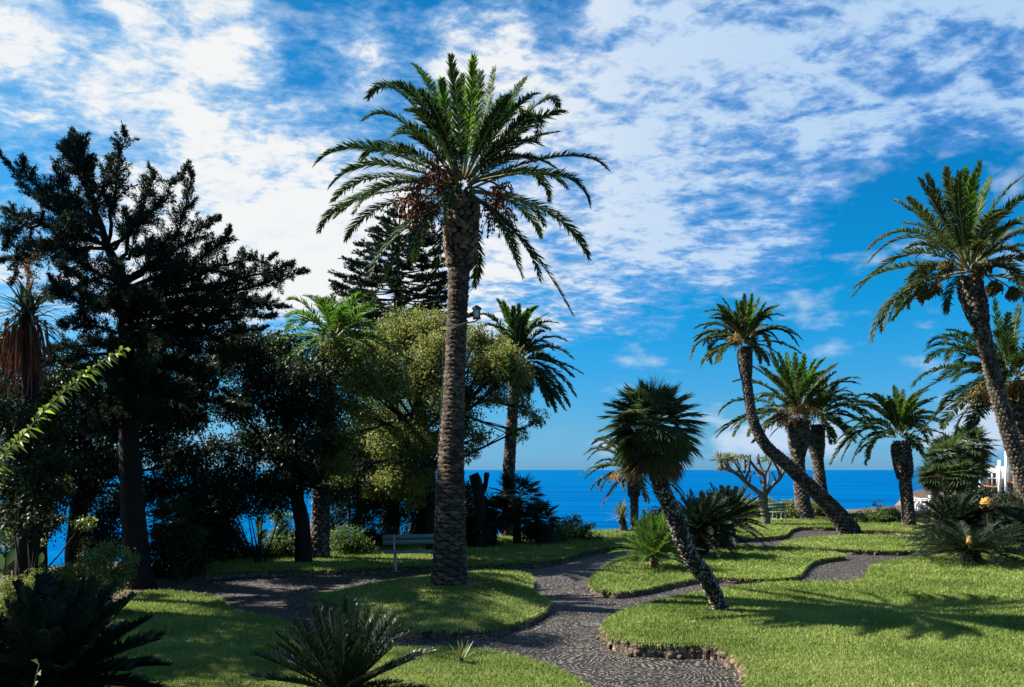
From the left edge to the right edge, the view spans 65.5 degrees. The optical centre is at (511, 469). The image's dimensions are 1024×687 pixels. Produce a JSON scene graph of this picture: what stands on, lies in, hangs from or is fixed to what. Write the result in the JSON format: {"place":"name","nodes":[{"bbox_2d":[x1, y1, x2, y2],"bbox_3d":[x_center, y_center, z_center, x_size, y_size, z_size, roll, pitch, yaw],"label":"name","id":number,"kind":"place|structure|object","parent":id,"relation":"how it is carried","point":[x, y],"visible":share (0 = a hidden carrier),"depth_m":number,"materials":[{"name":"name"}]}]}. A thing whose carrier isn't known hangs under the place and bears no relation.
{"place":"outdoors","nodes":[
{"label":"outdoors","id":0,"kind":"place"},
{"bbox_2d":[1,588,590,686],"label":"lawn","id":1,"kind":"structure","parent":0,"point":[387,659],"depth_m":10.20,"materials":[{"name":"plant"}]},
{"bbox_2d":[31,659,40,686],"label":"leafy branch","id":2,"kind":"object","parent":1,"relation":"on","point":[39,672],"visible":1,"depth_m":5.00,"materials":[{"name":"green plant"}]},
{"bbox_2d":[0,571,173,686],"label":"cycad","id":3,"kind":"object","parent":1,"relation":"on","point":[62,633],"visible":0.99,"depth_m":7.05,"materials":[{"name":"green plant"}]},
{"bbox_2d":[249,592,434,686],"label":"cycad","id":4,"kind":"object","parent":1,"relation":"on","point":[343,656],"visible":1,"depth_m":8.42,"materials":[{"name":"green plant"}]},
{"bbox_2d":[449,640,472,662],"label":"yucca","id":5,"kind":"object","parent":1,"relation":"on","point":[462,655],"visible":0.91,"depth_m":10.40,"materials":[{"name":"green plant"}]},
{"bbox_2d":[175,528,640,580],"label":"lawn","id":6,"kind":"structure","parent":0,"point":[398,566],"depth_m":21.58,"materials":[{"name":"plant"}]},
{"bbox_2d":[146,490,215,573],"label":"dwarf fan palm","id":7,"kind":"object","parent":6,"relation":"on","point":[164,510],"visible":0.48,"depth_m":19.81,"materials":[{"name":"green plant"}]},
{"bbox_2d":[171,491,252,559],"bbox_3d":[-8.209,1.659,21.447,2.138,2.569,2.599,0,0,-28],"label":"undergrowth shrub","id":8,"kind":"object","parent":6,"relation":"on","point":[235,540],"visible":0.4,"depth_m":21.00,"materials":[{"name":"green plant"}]},
{"bbox_2d":[178,495,245,538],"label":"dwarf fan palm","id":9,"kind":"object","parent":6,"relation":"on","point":[217,530],"visible":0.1,"depth_m":21.57,"materials":[{"name":"green plant"}]},
{"bbox_2d":[180,458,304,563],"bbox_3d":[-7.048,1.144,20.932,3.276,3.036,2.087,0,0,0],"label":"undergrowth shrub","id":10,"kind":"object","parent":6,"relation":"on","point":[224,492],"visible":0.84,"depth_m":20.75,"materials":[{"name":"green plant"}]},
{"bbox_2d":[227,536,264,557],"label":"undergrowth shrub","id":11,"kind":"object","parent":6,"relation":"on","point":[241,554],"visible":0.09,"depth_m":22.11,"materials":[{"name":"green plant"}]},
{"bbox_2d":[243,519,291,557],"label":"paddle plant","id":12,"kind":"object","parent":6,"relation":"on","point":[281,530],"visible":0.32,"depth_m":22.06,"materials":[{"name":"green plant"}]},
{"bbox_2d":[244,524,294,557],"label":"leafy shrub","id":13,"kind":"object","parent":6,"relation":"on","point":[276,550],"visible":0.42,"depth_m":22.26,"materials":[{"name":"green plant"}]},
{"bbox_2d":[191,320,361,562],"bbox_3d":[-6.270,-0.666,20.994,4.569,6.748,3.619,0,0,15],"label":"broadleaf tree","id":14,"kind":"object","parent":6,"relation":"on","point":[290,441],"visible":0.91,"depth_m":20.50,"materials":[{"name":"green plant"}]},
{"bbox_2d":[268,510,330,555],"bbox_3d":[-6.072,1.818,22.456,1.750,1.713,1.214,0,0,0],"label":"undergrowth shrub","id":15,"kind":"object","parent":6,"relation":"on","point":[290,540],"visible":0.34,"depth_m":22.47,"materials":[{"name":"green plant"}]},
{"bbox_2d":[265,290,410,557],"bbox_3d":[-5.135,-1.197,22.292,4.825,8.338,4.326,0,0,0],"label":"date palm","id":16,"kind":"object","parent":6,"relation":"on","point":[338,316],"visible":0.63,"depth_m":22.04,"materials":[{"name":"green plant"}]},
{"bbox_2d":[329,488,372,551],"bbox_3d":[-5.278,1.622,24.557,1.793,2.287,2.114,0,0,-26],"label":"undergrowth shrub","id":17,"kind":"object","parent":6,"relation":"on","point":[341,513],"visible":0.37,"depth_m":24.39,"materials":[{"name":"green plant"}]},
{"bbox_2d":[330,523,377,554],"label":"leafy shrub","id":18,"kind":"object","parent":6,"relation":"on","point":[346,543],"visible":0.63,"depth_m":23.25,"materials":[{"name":"green plant"}]},
{"bbox_2d":[306,424,425,533],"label":"broadleaf tree","id":19,"kind":"object","parent":6,"relation":"on","point":[364,507],"visible":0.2,"depth_m":25.28,"materials":[{"name":"green plant"}]},
{"bbox_2d":[347,498,410,545],"bbox_3d":[-4.383,1.638,25.902,2.168,2.152,1.900,0,0,-35],"label":"undergrowth shrub","id":20,"kind":"object","parent":6,"relation":"on","point":[391,519],"visible":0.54,"depth_m":25.76,"materials":[{"name":"green plant"}]},
{"bbox_2d":[311,204,478,535],"bbox_3d":[-4.011,-3.185,27.983,5.793,12.076,5.512,0,0,0],"label":"araucaria tree","id":21,"kind":"object","parent":6,"relation":"on","point":[395,282],"visible":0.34,"depth_m":27.29,"materials":[{"name":"green plant"}]},
{"bbox_2d":[368,523,425,546],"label":"leafy shrub","id":22,"kind":"object","parent":6,"relation":"on","point":[412,530],"visible":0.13,"depth_m":25.93,"materials":[{"name":"green plant"}]},
{"bbox_2d":[398,491,425,533],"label":"undergrowth shrub","id":23,"kind":"object","parent":6,"relation":"on","point":[419,519],"visible":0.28,"depth_m":25.98,"materials":[{"name":"green plant"}]},
{"bbox_2d":[313,300,551,549],"bbox_3d":[-2.836,-1.226,24.094,7.704,8.058,5.553,0,0,-30],"label":"broadleaf tree","id":24,"kind":"object","parent":6,"relation":"on","point":[401,433],"visible":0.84,"depth_m":23.57,"materials":[{"name":"green plant"}]},
{"bbox_2d":[469,472,489,547],"bbox_3d":[-1.045,1.337,25.201,0.591,2.529,0.488,0,0,31],"label":"pollarded stump","id":25,"kind":"object","parent":6,"relation":"on","point":[479,487],"visible":0.88,"depth_m":25.05,"materials":[{"name":"brown wood"}]},
{"bbox_2d":[465,502,502,546],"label":"dwarf fan palm","id":26,"kind":"object","parent":6,"relation":"on","point":[469,531],"visible":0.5,"depth_m":25.21,"materials":[{"name":"green plant"}]},
{"bbox_2d":[464,480,503,545],"bbox_3d":[-1.139,1.640,26.473,1.934,2.669,2.710,0,0,0],"label":"undergrowth shrub","id":27,"kind":"object","parent":6,"relation":"on","point":[468,497],"visible":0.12,"depth_m":26.17,"materials":[{"name":"green plant"}]},
{"bbox_2d":[485,489,520,543],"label":"dwarf fan palm","id":28,"kind":"object","parent":6,"relation":"on","point":[496,503],"visible":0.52,"depth_m":25.73,"materials":[{"name":"green plant"}]},
{"bbox_2d":[489,470,547,543],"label":"dwarf fan palm","id":29,"kind":"object","parent":6,"relation":"on","point":[523,483],"visible":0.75,"depth_m":26.22,"materials":[{"name":"green plant"}]},
{"bbox_2d":[468,297,583,536],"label":"date palm","id":30,"kind":"object","parent":6,"relation":"on","point":[520,327],"visible":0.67,"depth_m":28.83,"materials":[{"name":"green plant"}]},
{"bbox_2d":[511,499,564,544],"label":"dwarf fan palm","id":31,"kind":"object","parent":6,"relation":"on","point":[536,532],"visible":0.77,"depth_m":26.17,"materials":[{"name":"green plant"}]},
{"bbox_2d":[550,512,604,541],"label":"leafy shrub","id":32,"kind":"object","parent":6,"relation":"on","point":[575,530],"visible":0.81,"depth_m":27.87,"materials":[{"name":"green plant"}]},
{"bbox_2d":[608,499,632,530],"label":"yucca","id":33,"kind":"object","parent":6,"relation":"on","point":[621,512],"visible":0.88,"depth_m":31.89,"materials":[{"name":"green plant"}]},
{"bbox_2d":[579,436,684,529],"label":"date palm","id":34,"kind":"object","parent":6,"relation":"on","point":[633,491],"visible":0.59,"depth_m":32.38,"materials":[{"name":"green plant"}]},
{"bbox_2d":[312,568,551,633],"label":"lawn","id":35,"kind":"structure","parent":0,"point":[434,625],"depth_m":13.74,"materials":[{"name":"plant"}]},
{"bbox_2d":[312,51,610,585],"bbox_3d":[-1.214,-3.148,15.460,5.930,11.390,5.116,0,0,0],"label":"date palm","id":36,"kind":"object","parent":35,"relation":"on","point":[459,237],"visible":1,"depth_m":15.10,"materials":[{"name":"green plant"}]},
{"bbox_2d":[435,305,480,502],"bbox_3d":[-1.021,-1.250,15.174,0.891,3.792,0.193,0,0,-4],"label":"street lamp","id":37,"kind":"object","parent":36,"relation":"attached to","point":[476,312],"visible":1,"depth_m":15.12,"materials":[{"name":"metal"}]},
{"bbox_2d":[0,470,983,565],"bbox_3d":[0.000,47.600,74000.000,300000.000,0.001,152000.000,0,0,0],"label":"sea","id":38,"kind":"structure","parent":0,"point":[567,492],"depth_m":1738.47,"materials":[{"name":"liquid"}]},
{"bbox_2d":[0,489,1011,621],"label":"ground","id":39,"kind":"structure","parent":0,"point":[170,583],"depth_m":18.52,"materials":[{"name":"soil"}]},
{"bbox_2d":[0,548,46,600],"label":"paddle plant","id":40,"kind":"object","parent":39,"relation":"on","point":[10,557],"visible":0.29,"depth_m":14.71,"materials":[{"name":"green plant"}]},
{"bbox_2d":[0,246,73,601],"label":"yucca tree","id":41,"kind":"object","parent":39,"relation":"on","point":[25,338],"visible":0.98,"depth_m":14.37,"materials":[{"name":"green plant"}]},
{"bbox_2d":[0,496,74,546],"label":"undergrowth shrub","id":42,"kind":"object","parent":39,"relation":"on","point":[55,525],"visible":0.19,"depth_m":17.70,"materials":[{"name":"green plant"}]},
{"bbox_2d":[0,394,85,583],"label":"undergrowth shrub","id":43,"kind":"object","parent":39,"relation":"on","point":[31,522],"visible":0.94,"depth_m":13.71,"materials":[{"name":"green plant"}]},
{"bbox_2d":[0,420,97,582],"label":"leafy shrub","id":44,"kind":"object","parent":39,"relation":"on","point":[5,540],"visible":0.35,"depth_m":16.45,"materials":[{"name":"green plant"}]},
{"bbox_2d":[0,321,117,572],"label":"broadleaf tree","id":45,"kind":"object","parent":39,"relation":"on","point":[84,445],"visible":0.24,"depth_m":18.48,"materials":[{"name":"green plant"}]},
{"bbox_2d":[0,537,141,620],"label":"leafy shrub","id":46,"kind":"object","parent":39,"relation":"on","point":[100,560],"visible":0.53,"depth_m":13.53,"materials":[{"name":"green plant"}]},
{"bbox_2d":[63,493,123,579],"bbox_3d":[-9.814,1.605,18.944,1.717,2.107,2.112,0,0,0],"label":"undergrowth shrub","id":47,"kind":"object","parent":39,"relation":"on","point":[109,514],"visible":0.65,"depth_m":18.94,"materials":[{"name":"green plant"}]},
{"bbox_2d":[58,328,247,568],"bbox_3d":[-9.398,-0.483,20.474,5.573,6.369,4.319,0,0,0],"label":"broadleaf tree","id":48,"kind":"object","parent":39,"relation":"on","point":[173,459],"visible":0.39,"depth_m":20.00,"materials":[{"name":"green plant"}]},
{"bbox_2d":[0,120,311,589],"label":"conifer tree","id":49,"kind":"object","parent":39,"relation":"on","point":[135,381],"visible":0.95,"depth_m":17.19,"materials":[{"name":"green plant"}]},
{"bbox_2d":[147,519,210,581],"bbox_3d":[-8.087,1.956,19.120,2.485,1.828,1.341,0,0,36],"label":"undergrowth shrub","id":50,"kind":"object","parent":39,"relation":"on","point":[175,543],"visible":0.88,"depth_m":18.93,"materials":[{"name":"green plant"}]},
{"bbox_2d":[637,506,672,537],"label":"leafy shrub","id":51,"kind":"object","parent":39,"relation":"on","point":[656,512],"visible":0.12,"depth_m":30.66,"materials":[{"name":"green plant"}]},
{"bbox_2d":[596,629,750,686],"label":"stone edging","id":52,"kind":"object","parent":39,"relation":"on","point":[681,652],"visible":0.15,"depth_m":10.97,"materials":[{"name":"beige stone"}]},
{"bbox_2d":[714,527,835,542],"bbox_3d":[11.619,2.546,36.328,7.140,0.197,18.432,0,0,19],"label":"stone edging","id":53,"kind":"object","parent":39,"relation":"on","point":[787,535],"visible":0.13,"depth_m":30.03,"materials":[{"name":"grey stone"}]},
{"bbox_2d":[836,529,924,535],"bbox_3d":[18.396,2.551,36.595,12.652,0.206,11.615,0,0,-40],"label":"stone edging","id":54,"kind":"object","parent":39,"relation":"on","point":[880,532],"visible":0.02,"depth_m":31.85,"materials":[{"name":"grey stone"}]},
{"bbox_2d":[846,509,928,512],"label":"terrace","id":55,"kind":"structure","parent":39,"relation":"on","point":[856,510],"depth_m":47.23,"materials":[{"name":"stone"}]},
{"bbox_2d":[913,495,922,510],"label":"garden chair","id":56,"kind":"object","parent":55,"relation":"on","point":[917,503],"visible":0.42,"depth_m":45.89,"materials":[{"name":"white paint"}]},
{"bbox_2d":[915,498,927,510],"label":"terrace table","id":57,"kind":"object","parent":55,"relation":"on","point":[919,502],"visible":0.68,"depth_m":46.45,"materials":[{"name":"white paint"}]},
{"bbox_2d":[781,546,1020,555],"bbox_3d":[12.830,2.548,26.915,8.329,0.199,5.866,0,0,0],"label":"stone edging","id":58,"kind":"object","parent":39,"relation":"on","point":[889,553],"visible":0.09,"depth_m":24.19,"materials":[{"name":"grey stone"}]},
{"bbox_2d":[936,455,982,494],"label":"fan palm","id":59,"kind":"object","parent":39,"relation":"on","point":[959,474],"visible":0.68,"depth_m":28.24,"materials":[{"name":"green plant"}]},
{"bbox_2d":[927,483,1023,541],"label":"leafy shrub","id":60,"kind":"object","parent":39,"relation":"on","point":[982,492],"visible":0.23,"depth_m":27.09,"materials":[{"name":"green plant"}]},
{"bbox_2d":[978,451,1013,493],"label":"hotel building","id":61,"kind":"structure","parent":39,"relation":"on","point":[1002,476],"depth_m":86.53,"materials":[{"name":"paint"}]},
{"bbox_2d":[983,473,997,484],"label":"window","id":62,"kind":"structure","parent":61,"relation":"in","point":[994,476],"depth_m":87.31,"materials":[{"name":"glass"}]},
{"bbox_2d":[1008,468,1012,480],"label":"window","id":63,"kind":"structure","parent":61,"relation":"in","point":[1011,476],"depth_m":86.29,"materials":[{"name":"white glass"}]},
{"bbox_2d":[0,0,1023,469],"label":"sky","id":64,"kind":"structure","parent":0,"point":[761,148],"materials":[{"name":"blue"}]},
{"bbox_2d":[181,530,914,686],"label":"path","id":65,"kind":"structure","parent":0,"point":[595,662],"depth_m":14.67,"materials":[{"name":"stone"}]},
{"bbox_2d":[0,346,129,500],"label":"leafy branch","id":66,"kind":"object","parent":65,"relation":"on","point":[14,445],"visible":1,"depth_m":4.70,"materials":[{"name":"green plant"}]},
{"bbox_2d":[175,544,639,580],"bbox_3d":[-0.826,2.544,24.922,18.515,0.152,7.859,0,0,-36],"label":"stone edging","id":67,"kind":"object","parent":65,"relation":"on","point":[310,573],"visible":0.31,"depth_m":19.81,"materials":[{"name":"grey stone"}]},
{"bbox_2d":[383,534,433,571],"bbox_3d":[-2.308,2.032,19.626,1.700,0.870,0.578,0,0,-14],"label":"park bench","id":68,"kind":"object","parent":65,"relation":"on","point":[391,540],"visible":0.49,"depth_m":19.71,"materials":[{"name":"green wood"}]},
{"bbox_2d":[314,583,551,639],"bbox_3d":[-1.559,2.544,15.774,4.606,0.152,7.278,0,0,0],"label":"stone edging","id":69,"kind":"object","parent":65,"relation":"on","point":[460,635],"visible":0.23,"depth_m":12.36,"materials":[{"name":"grey stone"}]},
{"bbox_2d":[253,576,736,685],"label":"leaf litter","id":70,"kind":"object","parent":65,"relation":"on","point":[469,577],"visible":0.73,"depth_m":15.09,"materials":[{"name":"brown plant"}]},
{"bbox_2d":[587,556,845,598],"bbox_3d":[5.236,2.544,20.758,4.873,0.152,11.569,0,0,34],"label":"stone edging","id":71,"kind":"object","parent":65,"relation":"on","point":[656,589],"visible":0.39,"depth_m":17.80,"materials":[{"name":"grey stone"}]},
{"bbox_2d":[909,298,1023,546],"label":"date palm","id":72,"kind":"object","parent":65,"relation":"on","point":[1009,353],"visible":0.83,"depth_m":26.37,"materials":[{"name":"green plant"}]},
{"bbox_2d":[949,497,1023,551],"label":"cycad","id":73,"kind":"object","parent":65,"relation":"on","point":[988,510],"visible":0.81,"depth_m":23.21,"materials":[{"name":"green plant"}]},
{"bbox_2d":[587,543,846,595],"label":"lawn","id":74,"kind":"structure","parent":0,"point":[745,578],"depth_m":19.06,"materials":[{"name":"plant"}]},
{"bbox_2d":[599,508,703,571],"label":"young palm","id":75,"kind":"object","parent":74,"relation":"on","point":[655,542],"visible":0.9,"depth_m":19.77,"materials":[{"name":"green plant"}]},
{"bbox_2d":[665,489,749,559],"bbox_3d":[5.421,1.612,22.803,2.632,2.140,2.683,0,0,0],"label":"cycad","id":76,"kind":"object","parent":74,"relation":"on","point":[702,512],"visible":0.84,"depth_m":22.48,"materials":[{"name":"green plant"}]},
{"bbox_2d":[690,482,772,547],"bbox_3d":[6.773,1.522,25.089,2.721,2.309,2.965,0,0,0],"label":"cycad","id":77,"kind":"object","parent":74,"relation":"on","point":[735,500],"visible":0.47,"depth_m":24.72,"materials":[{"name":"green plant"}]},
{"bbox_2d":[713,515,834,541],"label":"lawn","id":78,"kind":"structure","parent":0,"point":[782,526],"depth_m":34.21,"materials":[{"name":"plant"}]},
{"bbox_2d":[709,451,796,523],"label":"dragon tree","id":79,"kind":"object","parent":78,"relation":"on","point":[763,493],"visible":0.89,"depth_m":35.92,"materials":[{"name":"green plant"}]},
{"bbox_2d":[737,495,794,517],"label":"leafy shrub","id":80,"kind":"object","parent":78,"relation":"on","point":[791,510],"visible":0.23,"depth_m":40.23,"materials":[{"name":"green plant"}]},
{"bbox_2d":[768,503,788,521],"bbox_3d":[12.601,2.012,37.626,1.000,0.870,0.578,0,0,-10],"label":"park bench","id":81,"kind":"object","parent":78,"relation":"on","point":[776,505],"visible":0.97,"depth_m":37.81,"materials":[{"name":"green wood"}]},
{"bbox_2d":[714,351,860,518],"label":"date palm","id":82,"kind":"object","parent":78,"relation":"on","point":[793,388],"visible":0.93,"depth_m":39.42,"materials":[{"name":"green plant"}]},
{"bbox_2d":[780,498,825,515],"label":"leafy shrub","id":83,"kind":"object","parent":78,"relation":"on","point":[816,509],"visible":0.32,"depth_m":41.24,"materials":[{"name":"green plant"}]},
{"bbox_2d":[598,550,1023,686],"bbox_3d":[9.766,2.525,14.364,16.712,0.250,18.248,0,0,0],"label":"lawn","id":84,"kind":"structure","parent":0,"point":[814,665],"depth_m":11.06,"materials":[{"name":"plant"}]},
{"bbox_2d":[596,375,728,609],"bbox_3d":[2.436,0.513,13.725,2.039,4.410,1.996,0,0,-41],"label":"fan palm","id":85,"kind":"object","parent":84,"relation":"on","point":[655,448],"visible":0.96,"depth_m":13.48,"materials":[{"name":"green plant"}]},
{"bbox_2d":[849,158,1023,504],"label":"date palm","id":86,"kind":"object","parent":84,"relation":"on","point":[964,220],"visible":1,"depth_m":20.51,"materials":[{"name":"green plant"}]},
{"bbox_2d":[902,519,1023,568],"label":"cycad","id":87,"kind":"object","parent":84,"relation":"on","point":[973,548],"visible":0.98,"depth_m":20.22,"materials":[{"name":"green plant"}]},
{"bbox_2d":[807,515,930,532],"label":"lawn","id":88,"kind":"structure","parent":0,"point":[888,528],"depth_m":33.62,"materials":[{"name":"plant"}]},
{"bbox_2d":[689,293,862,534],"bbox_3d":[10.091,-2.140,31.168,7.062,10.096,3.129,0,0,-8],"label":"date palm","id":89,"kind":"object","parent":88,"relation":"on","point":[743,322],"visible":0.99,"depth_m":30.78,"materials":[{"name":"green plant"}]},
{"bbox_2d":[769,376,884,516],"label":"date palm","id":90,"kind":"object","parent":88,"relation":"on","point":[816,445],"visible":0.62,"depth_m":41.14,"materials":[{"name":"green plant"}]},
{"bbox_2d":[851,505,901,522],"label":"leafy shrub","id":91,"kind":"object","parent":88,"relation":"on","point":[877,516],"visible":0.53,"depth_m":36.97,"materials":[{"name":"green plant"}]},
{"bbox_2d":[867,499,886,515],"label":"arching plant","id":92,"kind":"object","parent":88,"relation":"on","point":[878,506],"visible":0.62,"depth_m":37.29,"materials":[{"name":"green plant"}]},
{"bbox_2d":[828,385,946,525],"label":"date palm","id":93,"kind":"object","parent":88,"relation":"on","point":[899,412],"visible":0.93,"depth_m":34.76,"materials":[{"name":"green plant"}]},
{"bbox_2d":[915,505,930,519],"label":"leafy shrub","id":94,"kind":"object","parent":88,"relation":"on","point":[918,515],"visible":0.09,"depth_m":37.27,"materials":[{"name":"green plant"}]},
{"bbox_2d":[912,459,943,523],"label":"fan palm","id":95,"kind":"object","parent":88,"relation":"on","point":[928,483],"visible":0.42,"depth_m":31.42,"materials":[{"name":"green plant"}]},
{"bbox_2d":[919,432,972,497],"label":"fan palm","id":96,"kind":"object","parent":88,"relation":"on","point":[948,443],"visible":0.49,"depth_m":29.84,"materials":[{"name":"green plant"}]},
{"bbox_2d":[946,422,999,487],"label":"fan palm","id":97,"kind":"object","parent":88,"relation":"on","point":[976,453],"visible":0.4,"depth_m":30.68,"materials":[{"name":"green plant"}]},
{"bbox_2d":[963,447,996,489],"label":"fan palm","id":98,"kind":"object","parent":88,"relation":"on","point":[984,470],"visible":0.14,"depth_m":32.03,"materials":[{"name":"green plant"}]},
{"bbox_2d":[778,533,1019,552],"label":"lawn","id":99,"kind":"structure","parent":0,"point":[853,545],"depth_m":26.33,"materials":[{"name":"plant"}]},
{"bbox_2d":[909,491,998,553],"bbox_3d":[13.342,1.720,23.999,2.525,2.179,2.444,0,0,24],"label":"cycad","id":100,"kind":"object","parent":99,"relation":"on","point":[946,510],"visible":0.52,"depth_m":23.74,"materials":[{"name":"green plant"}]}
]}

